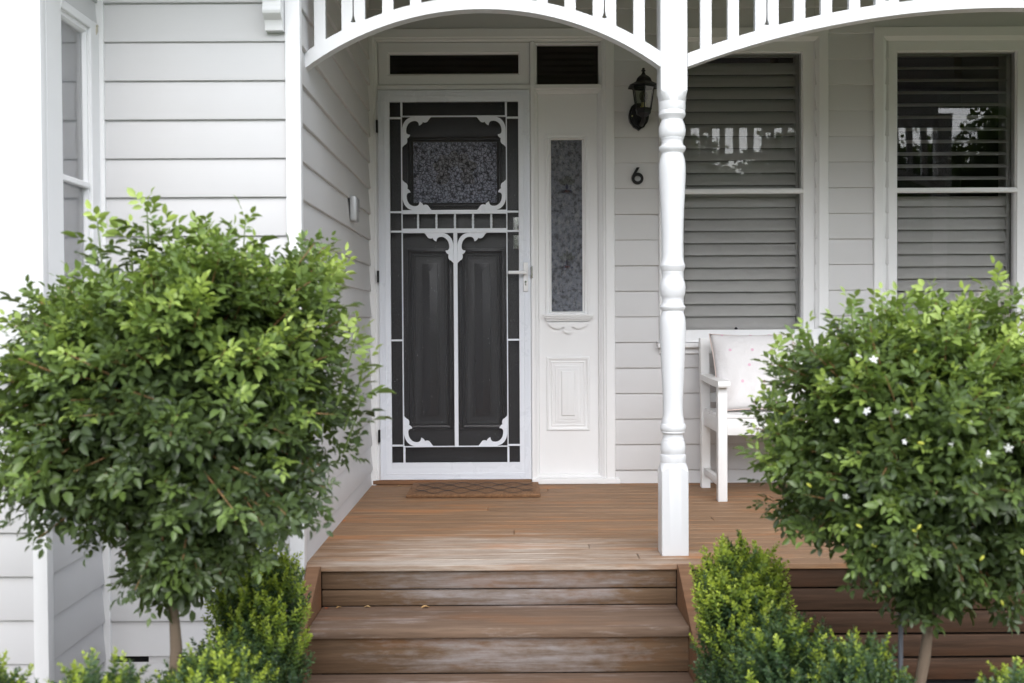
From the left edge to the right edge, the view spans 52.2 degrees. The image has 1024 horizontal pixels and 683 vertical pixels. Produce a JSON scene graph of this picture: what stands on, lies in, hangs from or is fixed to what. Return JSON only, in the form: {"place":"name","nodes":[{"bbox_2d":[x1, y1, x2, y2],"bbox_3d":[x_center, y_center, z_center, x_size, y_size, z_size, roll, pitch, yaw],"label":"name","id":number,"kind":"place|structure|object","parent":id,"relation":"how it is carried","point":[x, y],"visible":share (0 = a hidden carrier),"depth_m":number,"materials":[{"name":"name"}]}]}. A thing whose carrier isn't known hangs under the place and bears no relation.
{"place":"outdoors","nodes":[
{"label":"outdoors","id":0,"kind":"place"},
{"bbox_2d":[153,622,267,682],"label":"box shrub","id":1,"kind":"object","parent":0,"point":[224,669],"visible":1,"depth_m":2.29,"materials":[{"name":"green plant"}]},
{"label":"garden soil","id":2,"kind":"structure","parent":0,"visible":0},
{"bbox_2d":[0,649,38,682],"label":"box shrub","id":3,"kind":"object","parent":2,"relation":"on","point":[12,679],"visible":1,"depth_m":2.24,"materials":[{"name":"green plant"}]},
{"bbox_2d":[43,646,154,682],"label":"box shrub","id":4,"kind":"object","parent":2,"relation":"on","point":[124,675],"visible":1,"depth_m":2.20,"materials":[{"name":"green plant"}]},
{"bbox_2d":[0,187,396,675],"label":"topiary tree","id":5,"kind":"object","parent":2,"relation":"on","point":[169,414],"visible":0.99,"depth_m":2.39,"materials":[{"name":"green plant"}]},
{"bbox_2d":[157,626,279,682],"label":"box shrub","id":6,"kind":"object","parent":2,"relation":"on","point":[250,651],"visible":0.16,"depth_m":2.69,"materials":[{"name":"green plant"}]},
{"bbox_2d":[200,542,315,682],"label":"box shrub","id":7,"kind":"object","parent":2,"relation":"on","point":[264,615],"visible":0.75,"depth_m":2.85,"materials":[{"name":"green plant"}]},
{"bbox_2d":[287,564,708,682],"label":"timber steps","id":8,"kind":"structure","parent":2,"relation":"on","point":[544,631],"depth_m":3.52,"materials":[{"name":"brown wood"}]},
{"bbox_2d":[688,529,795,682],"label":"box shrub","id":9,"kind":"object","parent":2,"relation":"on","point":[737,587],"visible":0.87,"depth_m":2.88,"materials":[{"name":"green plant"}]},
{"bbox_2d":[724,604,844,682],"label":"box shrub","id":10,"kind":"object","parent":2,"relation":"on","point":[785,651],"visible":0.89,"depth_m":2.58,"materials":[{"name":"green plant"}]},
{"bbox_2d":[807,625,918,682],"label":"box shrub","id":11,"kind":"object","parent":2,"relation":"on","point":[857,663],"visible":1,"depth_m":2.35,"materials":[{"name":"green plant"}]},
{"bbox_2d":[732,255,1023,682],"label":"topiary tree","id":12,"kind":"object","parent":2,"relation":"on","point":[896,461],"visible":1,"depth_m":2.45,"materials":[{"name":"green plant"}]},
{"bbox_2d":[898,607,902,671],"bbox_3d":[1.031,0.976,2.771,0.010,0.600,0.010,0,1,0],"label":"tree stake","id":13,"kind":"object","parent":2,"relation":"on","point":[900,645],"depth_m":2.76,"materials":[{"name":"grey metal"}]},
{"bbox_2d":[975,656,1023,682],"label":"box shrub","id":14,"kind":"object","parent":2,"relation":"on","point":[1002,677],"visible":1,"depth_m":2.25,"materials":[{"name":"green plant"}]},
{"label":"ground","id":15,"kind":"structure","parent":0,"visible":0},
{"bbox_2d":[0,0,1023,682],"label":"weatherboard house","id":16,"kind":"structure","parent":15,"relation":"on","point":[502,236],"depth_m":5.63,"materials":[{"name":"paint"}]},
{"bbox_2d":[61,10,89,294],"bbox_3d":[-1.484,-0.546,3.511,0.038,1.126,0.310,0,1,0],"label":"bay window","id":17,"kind":"structure","parent":16,"relation":"in","point":[74,48],"depth_m":3.56,"materials":[{"name":"paint"}]},
{"bbox_2d":[350,195,359,222],"bbox_3d":[-0.741,-0.624,4.922,0.036,0.120,0.100,0,1,0],"label":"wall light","id":18,"kind":"object","parent":16,"relation":"attached to","point":[354,207],"visible":1,"depth_m":4.87,"materials":[{"name":"metal"}]},
{"bbox_2d":[378,42,529,84],"bbox_3d":[-0.313,-1.495,5.643,0.814,0.225,0.052,0,1,0],"label":"transom window","id":19,"kind":"structure","parent":16,"relation":"in","point":[385,50],"depth_m":5.62,"materials":[{"name":"paint"}]},
{"bbox_2d":[376,90,531,479],"bbox_3d":[-0.312,-0.302,5.607,0.824,2.096,0.079,0,1,0],"label":"screen door","id":20,"kind":"structure","parent":16,"relation":"in","point":[522,469],"depth_m":5.62,"materials":[{"name":"metal"}]},
{"bbox_2d":[390,102,519,462],"bbox_3d":[-0.310,-0.305,5.679,0.822,2.094,0.072,0,1,0],"label":"front door","id":21,"kind":"structure","parent":16,"relation":"in","point":[436,160],"depth_m":5.69,"materials":[{"name":"paint"}]},
{"bbox_2d":[534,42,600,83],"bbox_3d":[0.300,-1.492,5.648,0.357,0.238,0.046,0,1,0],"label":"transom window","id":22,"kind":"structure","parent":16,"relation":"in","point":[598,44],"depth_m":5.63,"materials":[{"name":"paint"}]},
{"bbox_2d":[306,482,852,571],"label":"deck","id":23,"kind":"structure","parent":16,"relation":"attached to","point":[393,528],"depth_m":4.35,"materials":[{"name":"brown wood"}]},
{"bbox_2d":[406,482,540,497],"bbox_3d":[-0.194,0.765,5.407,0.678,0.020,0.418,0,1,0],"label":"doormat","id":24,"kind":"object","parent":23,"relation":"on","point":[469,489],"visible":1,"depth_m":5.34,"materials":[{"name":"brown fabric"}]},
{"bbox_2d":[304,0,1023,555],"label":"verandah frame","id":25,"kind":"object","parent":23,"relation":"on","point":[670,60],"visible":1,"depth_m":3.86,"materials":[{"name":"paint"}]},
{"bbox_2d":[699,338,848,501],"bbox_3d":[1.724,0.375,5.277,1.473,0.784,0.543,0,1,0],"label":"garden bench","id":26,"kind":"object","parent":23,"relation":"on","point":[721,421],"visible":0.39,"depth_m":5.16,"materials":[{"name":"paint"}]},
{"bbox_2d":[709,333,801,410],"bbox_3d":[1.232,0.153,5.280,0.435,0.386,0.257,0,1,0],"label":"dotted cushion","id":27,"kind":"object","parent":26,"relation":"on","point":[737,367],"visible":0.59,"depth_m":5.23,"materials":[{"name":"white fabric"}]},
{"bbox_2d":[632,167,643,184],"bbox_3d":[0.675,-0.890,5.614,0.064,0.092,0.008,0,1,0],"label":"house number","id":28,"kind":"object","parent":16,"relation":"attached to","point":[635,174],"visible":1,"depth_m":5.61,"materials":[{"name":"black metal"}]},
{"bbox_2d":[628,68,656,130],"bbox_3d":[0.690,-1.283,5.509,0.154,0.307,0.234,0,1,0],"label":"wall lantern","id":29,"kind":"object","parent":16,"relation":"attached to","point":[638,115],"depth_m":5.48,"materials":[{"name":"black metal"}]},
{"bbox_2d":[321,569,1023,682],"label":"deck skirting","id":30,"kind":"object","parent":16,"relation":"attached to","point":[966,649],"visible":0.01,"depth_m":3.78,"materials":[{"name":"brown wood"}]},
{"bbox_2d":[641,8,828,353],"bbox_3d":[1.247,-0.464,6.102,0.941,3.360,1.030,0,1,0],"label":"window","id":31,"kind":"structure","parent":16,"relation":"in","point":[750,245],"depth_m":5.75,"materials":[{"name":"paint"}]},
{"bbox_2d":[873,26,1023,335],"bbox_3d":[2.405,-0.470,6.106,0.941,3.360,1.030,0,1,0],"label":"window","id":32,"kind":"structure","parent":16,"relation":"in","point":[934,233],"depth_m":5.76,"materials":[{"name":"paint"}]}
]}

